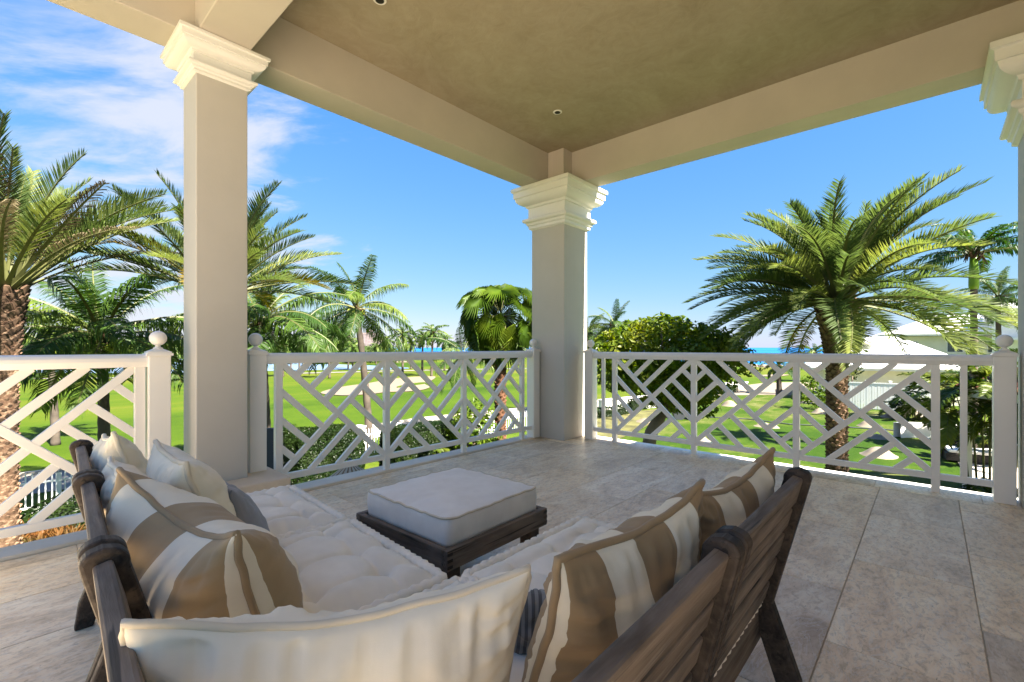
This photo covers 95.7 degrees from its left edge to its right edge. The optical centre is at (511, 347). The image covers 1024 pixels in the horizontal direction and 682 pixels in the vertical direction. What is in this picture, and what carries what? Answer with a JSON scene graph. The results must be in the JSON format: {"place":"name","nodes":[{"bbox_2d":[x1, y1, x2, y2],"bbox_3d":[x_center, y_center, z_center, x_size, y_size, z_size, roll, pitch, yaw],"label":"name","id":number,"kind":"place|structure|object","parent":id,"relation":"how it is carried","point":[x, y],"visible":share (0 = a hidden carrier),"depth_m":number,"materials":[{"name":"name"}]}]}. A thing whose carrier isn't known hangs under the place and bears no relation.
{"place":"outdoors","nodes":[
{"label":"outdoors","id":0,"kind":"place"},
{"bbox_2d":[41,359,407,372],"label":"pond","id":1,"kind":"structure","parent":0,"point":[318,367],"depth_m":100.77,"materials":[{"name":"liquid"}]},
{"bbox_2d":[20,395,714,493],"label":"road","id":2,"kind":"structure","parent":0,"point":[42,485],"depth_m":15.55,"materials":[{"name":"asphalt"}]},
{"bbox_2d":[19,387,743,476],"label":"road kerb","id":3,"kind":"structure","parent":2,"relation":"on","point":[28,473],"depth_m":25.77,"materials":[{"name":"concrete"}]},
{"bbox_2d":[0,0,1017,347],"label":"sky","id":4,"kind":"structure","parent":0,"point":[445,228],"materials":[{"name":"blue"}]},
{"bbox_2d":[0,436,1023,681],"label":"balcony floor","id":5,"kind":"structure","parent":0,"point":[890,582],"depth_m":2.34,"materials":[{"name":"tile"}]},
{"bbox_2d":[69,439,103,681],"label":"sofa module","id":6,"kind":"object","parent":5,"relation":"on","point":[80,450],"visible":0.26,"depth_m":1.83,"materials":[{"name":"brown wood"}]},
{"bbox_2d":[246,484,347,536],"bbox_3d":[-1.174,0.750,1.932,0.739,0.139,0.684,0,0,-44],"label":"seat cushion","id":7,"kind":"object","parent":6,"relation":"on","point":[289,509],"visible":0.3,"depth_m":1.98,"materials":[{"name":"fabric"}]},
{"bbox_2d":[89,431,147,473],"bbox_3d":[-1.438,0.520,1.723,0.424,0.428,0.190,-12,4,43],"label":"pillow","id":8,"kind":"object","parent":7,"relation":"on","point":[118,448],"visible":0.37,"depth_m":1.61,"materials":[{"name":"beige fabric"}]},
{"bbox_2d":[100,456,149,516],"bbox_3d":[-1.165,0.531,1.443,0.371,0.370,0.194,-2,16,45],"label":"pillow","id":9,"kind":"object","parent":7,"relation":"on","point":[109,472],"visible":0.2,"depth_m":1.41,"materials":[{"name":"beige fabric"}]},
{"bbox_2d":[226,482,269,531],"bbox_3d":[-1.000,0.612,1.642,0.440,0.360,0.162,0,22,39],"label":"pillow","id":10,"kind":"object","parent":7,"relation":"on","point":[247,511],"visible":0.27,"depth_m":1.51,"materials":[{"name":"grey fabric"}]},
{"bbox_2d":[72,473,145,681],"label":"sofa module","id":11,"kind":"object","parent":5,"relation":"on","point":[86,487],"visible":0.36,"depth_m":1.18,"materials":[{"name":"brown wood"}]},
{"bbox_2d":[277,518,447,613],"bbox_3d":[-0.692,0.748,1.437,0.748,0.144,0.688,0,0,-44],"label":"seat cushion","id":12,"kind":"object","parent":11,"relation":"on","point":[354,564],"visible":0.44,"depth_m":1.46,"materials":[{"name":"fabric"}]},
{"bbox_2d":[146,439,235,515],"bbox_3d":[-1.038,0.530,1.510,0.528,0.438,0.232,-2,17,45],"label":"pillow","id":13,"kind":"object","parent":12,"relation":"on","point":[175,467],"visible":0.36,"depth_m":1.38,"materials":[{"name":"beige fabric"}]},
{"bbox_2d":[105,467,302,619],"bbox_3d":[-0.744,0.541,1.107,0.656,0.448,0.352,3,19,35],"label":"pillow","id":14,"kind":"object","parent":12,"relation":"on","point":[192,555],"visible":0.64,"depth_m":0.97,"materials":[{"name":"fabric"}]},
{"bbox_2d":[160,19,290,492],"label":"porch column","id":15,"kind":"structure","parent":5,"relation":"on","point":[215,78],"depth_m":3.08,"materials":[{"name":"paint"}]},
{"bbox_2d":[195,0,292,49],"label":"cross beam","id":16,"kind":"structure","parent":15,"relation":"on","point":[247,24],"depth_m":2.83,"materials":[{"name":"paint"}]},
{"bbox_2d":[0,435,540,561],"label":"coping","id":17,"kind":"object","parent":5,"relation":"on","point":[16,551],"depth_m":3.82,"materials":[{"name":"stone"}]},
{"bbox_2d":[0,331,173,538],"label":"balcony railing","id":18,"kind":"object","parent":17,"relation":"on","point":[149,397],"visible":0.74,"depth_m":2.66,"materials":[{"name":"white paint"}]},
{"bbox_2d":[247,333,540,478],"bbox_3d":[-0.804,0.501,4.563,0.135,1.213,3.320,0,0,42],"label":"balcony railing","id":19,"kind":"object","parent":17,"relation":"on","point":[258,359],"visible":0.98,"depth_m":4.13,"materials":[{"name":"white paint"}]},
{"bbox_2d":[78,533,744,681],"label":"sofa module","id":20,"kind":"object","parent":5,"relation":"on","point":[673,633],"visible":0.72,"depth_m":0.77,"materials":[{"name":"brown wood"}]},
{"bbox_2d":[422,575,526,681],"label":"seat cushion","id":21,"kind":"object","parent":20,"relation":"on","point":[517,669],"visible":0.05,"depth_m":1.04,"materials":[{"name":"fabric"}]},
{"bbox_2d":[118,564,531,681],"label":"pillow","id":22,"kind":"object","parent":21,"relation":"on","point":[466,632],"visible":0.96,"depth_m":0.68,"materials":[{"name":"beige fabric"}]},
{"bbox_2d":[514,588,545,654],"bbox_3d":[0.055,0.631,1.075,0.226,0.170,0.110,3,16,-3],"label":"pillow","id":23,"kind":"object","parent":21,"relation":"on","point":[532,606],"visible":0.11,"depth_m":1.03,"materials":[{"name":"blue fabric"}]},
{"bbox_2d":[521,478,705,681],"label":"pillow","id":24,"kind":"object","parent":21,"relation":"on","point":[604,591],"visible":0.73,"depth_m":0.83,"materials":[{"name":"fabric"}]},
{"bbox_2d":[356,505,546,578],"bbox_3d":[-0.295,0.968,2.321,0.675,0.304,0.672,0,0,41],"label":"footstool","id":25,"kind":"object","parent":5,"relation":"on","point":[450,560],"visible":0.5,"depth_m":2.03,"materials":[{"name":"brown wood"}]},
{"bbox_2d":[367,467,536,546],"bbox_3d":[-0.295,0.757,2.324,0.618,0.139,0.619,0,0,41],"label":"footstool cushion","id":26,"kind":"object","parent":25,"relation":"on","point":[451,506],"visible":0.99,"depth_m":2.16,"materials":[{"name":"fabric"}]},
{"bbox_2d":[511,172,607,440],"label":"porch column","id":27,"kind":"structure","parent":5,"relation":"on","point":[559,222],"depth_m":5.69,"materials":[{"name":"paint"}]},
{"bbox_2d":[47,0,547,185],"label":"beam","id":28,"kind":"structure","parent":27,"relation":"on","point":[308,67],"depth_m":3.85,"materials":[{"name":"paint"}]},
{"bbox_2d":[548,148,571,177],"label":"beam corner block","id":29,"kind":"structure","parent":27,"relation":"on","point":[559,161],"depth_m":5.62,"materials":[{"name":"paint"}]},
{"bbox_2d":[707,467,811,681],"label":"sofa module","id":30,"kind":"object","parent":5,"relation":"on","point":[764,532],"visible":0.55,"depth_m":1.31,"materials":[{"name":"brown wood"}]},
{"bbox_2d":[461,515,762,676],"bbox_3d":[0.328,0.751,1.489,0.739,0.138,0.709,0,0,42],"label":"seat cushion","id":31,"kind":"object","parent":30,"relation":"on","point":[539,552],"visible":0.24,"depth_m":1.59,"materials":[{"name":"fabric"}]},
{"bbox_2d":[699,447,775,559],"bbox_3d":[0.598,0.537,1.332,0.586,0.429,0.220,-3,18,-43],"label":"pillow","id":32,"kind":"object","parent":31,"relation":"on","point":[737,498],"visible":0.21,"depth_m":1.27,"materials":[{"name":"fabric"}]},
{"bbox_2d":[583,335,1018,505],"bbox_3d":[2.264,0.513,4.524,3.630,1.213,0.135,0,0,42],"label":"balcony railing","id":33,"kind":"object","parent":5,"relation":"on","point":[1002,362],"visible":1,"depth_m":4.05,"materials":[{"name":"white paint"}]},
{"bbox_2d":[597,436,1018,500],"bbox_3d":[3.147,1.182,3.962,7.040,0.116,0.120,0,0,42],"label":"coping","id":34,"kind":"object","parent":5,"relation":"attached to","point":[890,480],"visible":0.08,"depth_m":4.20,"materials":[{"name":"stone"}]},
{"bbox_2d":[979,32,1023,507],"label":"porch column","id":35,"kind":"structure","parent":5,"relation":"on","point":[1002,88],"depth_m":3.24,"materials":[{"name":"paint"}]},
{"bbox_2d":[572,0,1023,186],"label":"beam","id":36,"kind":"structure","parent":35,"relation":"on","point":[951,57],"depth_m":4.00,"materials":[{"name":"paint"}]},
{"bbox_2d":[19,355,1017,536],"bbox_3d":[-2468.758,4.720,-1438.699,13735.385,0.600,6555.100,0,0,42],"label":"golf course","id":37,"kind":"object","parent":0,"point":[37,423],"visible":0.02,"depth_m":35.26,"materials":[{"name":"green plant"}]},
{"bbox_2d":[19,470,61,512],"bbox_3d":[-13.527,3.860,11.526,3.360,1.120,0.100,0,0,-35],"label":"picket fence","id":38,"kind":"object","parent":37,"relation":"on","point":[45,482],"visible":0.35,"depth_m":12.31,"materials":[{"name":"wood"}]},
{"bbox_2d":[20,493,85,534],"bbox_3d":[-11.004,4.069,11.507,1.566,0.736,1.814,0,0,-13],"label":"clipped hedge","id":39,"kind":"object","parent":37,"relation":"on","point":[70,507],"visible":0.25,"depth_m":11.01,"materials":[{"name":"green plant"}]},
{"bbox_2d":[21,520,85,542],"bbox_3d":[-10.100,4.065,9.953,2.878,0.508,1.584,0,0,0],"label":"croton bed","id":40,"kind":"object","parent":37,"relation":"on","point":[42,534],"visible":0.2,"depth_m":10.02,"materials":[{"name":"orange plant"}]},
{"bbox_2d":[56,471,71,501],"bbox_3d":[-11.393,3.860,13.538,0.100,1.120,2.773,0,0,37],"label":"picket fence","id":41,"kind":"object","parent":37,"relation":"on","point":[57,482],"visible":0.06,"depth_m":12.48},
{"bbox_2d":[23,310,125,445],"bbox_3d":[-20.918,1.208,21.021,4.956,6.429,5.357,0,0,-9],"label":"coconut palm","id":42,"kind":"object","parent":37,"relation":"on","point":[55,439],"visible":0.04,"depth_m":20.89,"materials":[{"name":"green plant"}]},
{"bbox_2d":[0,109,180,547],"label":"date palm","id":43,"kind":"object","parent":37,"relation":"on","point":[28,227],"visible":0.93,"depth_m":8.56,"materials":[{"name":"green plant"}]},
{"bbox_2d":[21,255,183,440],"bbox_3d":[-11.371,0.809,13.186,6.293,7.224,6.455,0,0,42],"label":"coconut palm","id":44,"kind":"object","parent":37,"relation":"on","point":[101,336],"visible":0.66,"depth_m":12.23,"materials":[{"name":"green plant"}]},
{"bbox_2d":[38,170,360,312],"bbox_3d":[-7.208,0.259,11.535,6.032,8.323,6.171,0,0,15],"label":"date palm","id":45,"kind":"object","parent":37,"relation":"on","point":[256,221],"visible":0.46,"depth_m":10.86,"materials":[{"name":"green plant"}]},
{"bbox_2d":[25,333,409,363],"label":"distant tree belt","id":46,"kind":"object","parent":37,"relation":"on","point":[368,348],"visible":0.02,"depth_m":159.32,"materials":[{"name":"plant"}]},
{"bbox_2d":[156,261,349,427],"bbox_3d":[-8.565,0.651,15.910,6.101,7.542,5.901,0,0,42],"label":"coconut palm","id":47,"kind":"object","parent":37,"relation":"on","point":[288,320],"visible":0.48,"depth_m":15.48,"materials":[{"name":"green plant"}]},
{"bbox_2d":[267,428,273,468],"bbox_3d":[-3.389,2.766,6.392,0.232,3.308,0.060,0,0,-8],"label":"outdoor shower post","id":48,"kind":"object","parent":37,"relation":"on","point":[270,447],"visible":0.17,"depth_m":6.37,"materials":[{"name":"metal"}]},
{"bbox_2d":[270,335,297,376],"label":"coconut palm","id":49,"kind":"object","parent":37,"relation":"on","point":[284,348],"visible":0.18,"depth_m":69.64,"materials":[{"name":"green plant"}]},
{"bbox_2d":[283,423,365,484],"bbox_3d":[-5.596,3.353,13.790,2.372,2.135,1.711,0,0,-44],"label":"clipped hedge","id":50,"kind":"object","parent":37,"relation":"on","point":[293,443],"visible":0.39,"depth_m":13.19,"materials":[{"name":"green plant"}]},
{"bbox_2d":[330,458,363,476],"bbox_3d":[-2.519,3.068,7.200,2.320,2.704,2.320,0,0,32],"label":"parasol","id":51,"kind":"object","parent":37,"relation":"on","point":[348,470],"visible":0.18,"depth_m":7.09,"materials":[{"name":"fabric"}]},
{"bbox_2d":[287,254,418,449],"bbox_3d":[-6.965,0.331,20.174,5.129,8.185,5.361,0,0,42],"label":"coconut palm","id":52,"kind":"object","parent":37,"relation":"on","point":[356,316],"visible":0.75,"depth_m":19.72,"materials":[{"name":"green plant"}]},
{"bbox_2d":[343,341,365,365],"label":"coconut palm","id":53,"kind":"object","parent":37,"relation":"on","point":[353,347],"visible":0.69,"depth_m":89.39,"materials":[{"name":"green plant"}]},
{"bbox_2d":[355,330,379,345],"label":"distant hotel","id":54,"kind":"structure","parent":37,"relation":"on","point":[367,341],"depth_m":1002.37,"materials":[{"name":"grey"}]},
{"bbox_2d":[362,427,379,452],"bbox_3d":[-6.656,3.860,18.259,4.009,1.120,0.100,0,0,-43],"label":"picket fence","id":55,"kind":"object","parent":37,"relation":"on","point":[374,433],"visible":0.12,"depth_m":19.14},
{"bbox_2d":[368,342,381,363],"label":"coconut palm","id":56,"kind":"object","parent":37,"relation":"on","point":[375,348],"visible":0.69,"depth_m":119.22,"materials":[{"name":"green plant"}]},
{"bbox_2d":[321,376,434,394],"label":"bunker","id":57,"kind":"object","parent":37,"relation":"in","point":[376,387],"visible":0.62,"depth_m":50.28},
{"bbox_2d":[378,335,395,350],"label":"coconut palm","id":58,"kind":"object","parent":37,"relation":"on","point":[391,340],"visible":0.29,"depth_m":85.87,"materials":[{"name":"green plant"}]},
{"bbox_2d":[387,325,416,372],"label":"coconut palm","id":59,"kind":"object","parent":37,"relation":"on","point":[403,334],"visible":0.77,"depth_m":73.58,"materials":[{"name":"green plant"}]},
{"bbox_2d":[404,338,417,368],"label":"coconut palm","id":60,"kind":"object","parent":37,"relation":"on","point":[410,348],"visible":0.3,"depth_m":94.52,"materials":[{"name":"green plant"}]},
{"bbox_2d":[378,420,459,465],"bbox_3d":[-2.820,3.449,15.634,1.544,1.942,3.405,0,0,41],"label":"clipped hedge","id":61,"kind":"object","parent":37,"relation":"on","point":[424,432],"visible":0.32,"depth_m":14.75,"materials":[{"name":"green plant"}]},
{"bbox_2d":[411,330,431,370],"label":"coconut palm","id":62,"kind":"object","parent":37,"relation":"on","point":[420,335],"visible":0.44,"depth_m":73.69,"materials":[{"name":"green plant"}]},
{"bbox_2d":[415,323,448,375],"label":"coconut palm","id":63,"kind":"object","parent":37,"relation":"on","point":[429,334],"visible":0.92,"depth_m":69.64,"materials":[{"name":"green plant"}]},
{"bbox_2d":[395,428,475,462],"bbox_3d":[-2.741,3.846,15.533,3.512,2.484,3.809,0,0,42],"label":"areca clump","id":64,"kind":"object","parent":37,"relation":"on","point":[440,450],"visible":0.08,"depth_m":14.70,"materials":[{"name":"green plant"}]},
{"bbox_2d":[435,335,451,370],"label":"coconut palm","id":65,"kind":"object","parent":37,"relation":"on","point":[444,347],"visible":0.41,"depth_m":87.46,"materials":[{"name":"green plant"}]},
{"bbox_2d":[427,327,494,395],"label":"coconut palm","id":66,"kind":"object","parent":37,"relation":"on","point":[458,347],"visible":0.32,"depth_m":23.51,"materials":[{"name":"green plant"}]},
{"bbox_2d":[445,397,502,449],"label":"young tree","id":67,"kind":"object","parent":37,"relation":"on","point":[471,419],"visible":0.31,"depth_m":15.39,"materials":[{"name":"green plant"}]},
{"bbox_2d":[455,283,531,440],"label":"fan palm","id":68,"kind":"object","parent":37,"relation":"on","point":[494,330],"visible":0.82,"depth_m":15.22,"materials":[{"name":"green plant"}]},
{"bbox_2d":[506,411,526,428],"bbox_3d":[1.582,3.860,24.814,5.923,1.120,0.100,0,0,-35],"label":"picket fence","id":69,"kind":"object","parent":37,"relation":"on","point":[516,416],"visible":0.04,"depth_m":23.85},
{"bbox_2d":[587,313,607,348],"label":"coconut palm","id":70,"kind":"object","parent":37,"relation":"on","point":[591,335],"visible":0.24,"depth_m":29.42,"materials":[{"name":"green plant"}]},
{"bbox_2d":[587,298,632,342],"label":"coconut palm","id":71,"kind":"object","parent":37,"relation":"on","point":[612,323],"visible":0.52,"depth_m":27.78,"materials":[{"name":"green plant"}]},
{"bbox_2d":[597,404,629,418],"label":"clipped hedge","id":72,"kind":"object","parent":37,"relation":"on","point":[621,410],"visible":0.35,"depth_m":29.22,"materials":[{"name":"green plant"}]},
{"bbox_2d":[597,409,655,438],"bbox_3d":[7.465,4.365,29.011,3.344,0.001,20.299,0,0,30],"label":"sand patch","id":73,"kind":"object","parent":37,"relation":"on","point":[632,424],"visible":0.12,"depth_m":26.58,"materials":[{"name":"sand"}]},
{"bbox_2d":[598,395,655,410],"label":"garden wall","id":74,"kind":"structure","parent":37,"relation":"on","point":[609,401],"depth_m":31.65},
{"bbox_2d":[805,336,959,405],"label":"white roofed garage","id":75,"kind":"structure","parent":37,"relation":"on","point":[882,345],"depth_m":37.41,"materials":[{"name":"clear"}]},
{"bbox_2d":[874,315,991,354],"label":"white roofed house","id":76,"kind":"structure","parent":37,"relation":"on","point":[920,334],"depth_m":54.90,"materials":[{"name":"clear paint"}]},
{"bbox_2d":[947,341,962,351],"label":"window","id":77,"kind":"structure","parent":76,"relation":"in","point":[949,347],"depth_m":54.17,"materials":[{"name":"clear glass"}]},
{"bbox_2d":[889,365,1017,490],"bbox_3d":[13.898,2.371,13.423,4.591,4.104,4.262,0,0,42],"label":"areca clump","id":78,"kind":"object","parent":37,"relation":"on","point":[949,424],"visible":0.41,"depth_m":13.40,"materials":[{"name":"green plant"}]},
{"bbox_2d":[893,422,1017,444],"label":"planter wall","id":79,"kind":"structure","parent":37,"relation":"on","point":[900,430],"depth_m":22.52,"materials":[{"name":"paint"}]},
{"bbox_2d":[902,221,1017,447],"bbox_3d":[17.975,-0.209,17.968,4.514,9.258,4.803,0,0,42],"label":"royal palm","id":80,"kind":"object","parent":37,"relation":"on","point":[974,254],"visible":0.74,"depth_m":17.88,"materials":[{"name":"green plant"}]},
{"bbox_2d":[913,347,1017,420],"bbox_3d":[20.014,2.206,20.010,4.224,4.435,3.724,0,0,26],"label":"areca clump","id":81,"kind":"object","parent":37,"relation":"on","point":[946,382],"visible":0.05,"depth_m":20.32,"materials":[{"name":"green plant"}]},
{"bbox_2d":[956,265,1017,349],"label":"coconut palm","id":82,"kind":"object","parent":37,"relation":"on","point":[1003,299],"visible":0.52,"depth_m":25.83,"materials":[{"name":"green plant"}]},
{"bbox_2d":[959,423,1017,467],"bbox_3d":[17.987,3.494,16.961,2.935,1.865,3.538,0,0,42],"label":"areca clump","id":83,"kind":"object","parent":37,"relation":"on","point":[978,441],"visible":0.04,"depth_m":16.71,"materials":[{"name":"green plant"}]},
{"bbox_2d":[992,303,1017,366],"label":"tall white house","id":84,"kind":"structure","parent":37,"relation":"on","point":[1012,333],"depth_m":48.43,"materials":[{"name":"paint"}]},
{"bbox_2d":[408,348,823,365],"bbox_3d":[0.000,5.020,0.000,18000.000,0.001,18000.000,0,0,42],"label":"sea","id":85,"kind":"structure","parent":0,"point":[767,350],"depth_m":750.64,"materials":[{"name":"liquid"}]},
{"bbox_2d":[627,394,654,410],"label":"clipped hedge","id":86,"kind":"object","parent":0,"point":[633,405],"visible":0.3,"depth_m":32.35,"materials":[{"name":"green plant"}]},
{"bbox_2d":[279,0,1018,152],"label":"ceiling","id":87,"kind":"structure","parent":0,"point":[595,72],"depth_m":3.68,"materials":[{"name":"paint"}]},
{"bbox_2d":[373,0,386,4],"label":"ceiling downlight","id":88,"kind":"object","parent":87,"relation":"attached to","point":[380,2],"visible":1,"depth_m":3.20,"materials":[{"name":"white paint"}]},
{"bbox_2d":[620,395,959,488],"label":"lawn","id":89,"kind":"structure","parent":0,"point":[920,449],"depth_m":22.33,"materials":[{"name":"plant"}]},
{"bbox_2d":[587,311,760,443],"bbox_3d":[4.399,1.685,13.415,4.943,5.482,4.082,0,0,-13],"label":"broadleaf tree","id":90,"kind":"object","parent":89,"relation":"on","point":[649,334],"visible":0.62,"depth_m":12.60,"materials":[{"name":"green plant"}]},
{"bbox_2d":[672,410,689,419],"bbox_3d":[10.623,3.889,28.456,1.406,1.061,1.040,0,0,12],"label":"boulder","id":91,"kind":"object","parent":89,"relation":"on","point":[679,417],"visible":0.11,"depth_m":28.04,"materials":[{"name":"stone"}]},
{"bbox_2d":[721,400,736,406],"bbox_3d":[16.393,4.188,34.919,1.238,0.420,1.340,0,0,42],"label":"sand pile","id":92,"kind":"object","parent":89,"relation":"on","point":[729,403],"visible":0.93,"depth_m":34.65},
{"bbox_2d":[760,362,792,393],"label":"garden palm","id":93,"kind":"object","parent":89,"relation":"on","point":[778,385],"visible":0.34,"depth_m":43.31,"materials":[{"name":"green plant"}]},
{"bbox_2d":[709,417,892,430],"bbox_3d":[16.997,4.357,25.981,11.073,0.063,0.907,0,0,34],"label":"edging","id":94,"kind":"object","parent":89,"relation":"on","point":[801,424],"visible":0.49,"depth_m":26.09,"materials":[{"name":"concrete"}]},
{"bbox_2d":[790,374,825,407],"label":"garden shrub","id":95,"kind":"object","parent":89,"relation":"on","point":[812,385],"visible":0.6,"depth_m":32.90,"materials":[{"name":"green plant"}]},
{"bbox_2d":[811,408,825,413],"bbox_3d":[20.547,4.224,30.982,0.975,0.346,0.982,0,0,-25],"label":"sand pile","id":96,"kind":"object","parent":89,"relation":"on","point":[818,411],"visible":0.77,"depth_m":30.77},
{"bbox_2d":[719,382,922,416],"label":"sand strip","id":97,"kind":"object","parent":89,"relation":"on","point":[770,389],"visible":0.15,"depth_m":48.11,"materials":[{"name":"sand"}]},
{"bbox_2d":[683,164,1017,472],"bbox_3d":[7.297,0.467,10.721,6.361,7.906,6.384,0,0,42],"label":"date palm","id":98,"kind":"object","parent":89,"relation":"on","point":[838,256],"visible":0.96,"depth_m":9.58,"materials":[{"name":"green plant"}]},
{"bbox_2d":[856,421,871,427],"bbox_3d":[19.769,4.230,25.774,1.039,0.333,1.021,0,0,42],"label":"sand pile","id":99,"kind":"object","parent":89,"relation":"on","point":[864,424],"visible":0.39,"depth_m":25.64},
{"bbox_2d":[868,434,886,439],"bbox_3d":[17.699,4.295,22.465,0.985,0.198,0.986,0,0,42],"label":"sand pile","id":100,"kind":"object","parent":89,"relation":"on","point":[877,436],"visible":0.71,"depth_m":22.26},
{"bbox_2d":[859,447,898,459],"bbox_3d":[14.896,4.218,18.832,1.296,0.359,1.318,0,0,-21],"label":"sand pile","id":101,"kind":"object","parent":89,"relation":"on","point":[888,455],"visible":0.72,"depth_m":18.49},
{"bbox_2d":[848,381,930,411],"bbox_3d":[26.355,3.380,32.276,5.431,2.080,0.220,0,0,35],"label":"board fence","id":102,"kind":"object","parent":89,"relation":"on","point":[870,392],"visible":0.24,"depth_m":32.80,"materials":[{"name":"wood"}]},
{"bbox_2d":[877,394,929,420],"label":"areca clump","id":103,"kind":"object","parent":89,"relation":"on","point":[898,405],"visible":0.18,"depth_m":28.30,"materials":[{"name":"green plant"}]},
{"bbox_2d":[944,477,1017,497],"bbox_3d":[13.696,4.325,13.176,1.760,1.047,1.869,0,0,1],"label":"areca clump","id":104,"kind":"object","parent":89,"relation":"on","point":[982,489],"visible":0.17,"depth_m":13.38,"materials":[{"name":"green plant"}]},
{"bbox_2d":[797,343,823,381],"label":"garden palm","id":105,"kind":"object","parent":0,"point":[814,350],"visible":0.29,"depth_m":59.76,"materials":[{"name":"green plant"}]},
{"bbox_2d":[849,363,864,401],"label":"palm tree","id":106,"kind":"object","parent":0,"point":[853,377],"visible":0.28,"depth_m":34.45,"materials":[{"name":"green plant"}]},
{"bbox_2d":[958,461,1017,488],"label":"garden terrace","id":107,"kind":"structure","parent":0,"point":[979,468],"depth_m":16.41,"materials":[{"name":"stone"}]},
{"bbox_2d":[940,435,991,463],"bbox_3d":[17.750,3.890,17.827,2.056,0.900,1.363,0,0,33],"label":"wicker sofa","id":108,"kind":"object","parent":107,"relation":"on","point":[948,453],"visible":0.31,"depth_m":17.65,"materials":[{"name":"wicker"}]},
{"bbox_2d":[955,374,1017,488],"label":"palm tree","id":109,"kind":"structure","parent":107,"relation":"on","point":[969,442],"depth_m":13.97,"materials":[{"name":"plant"}]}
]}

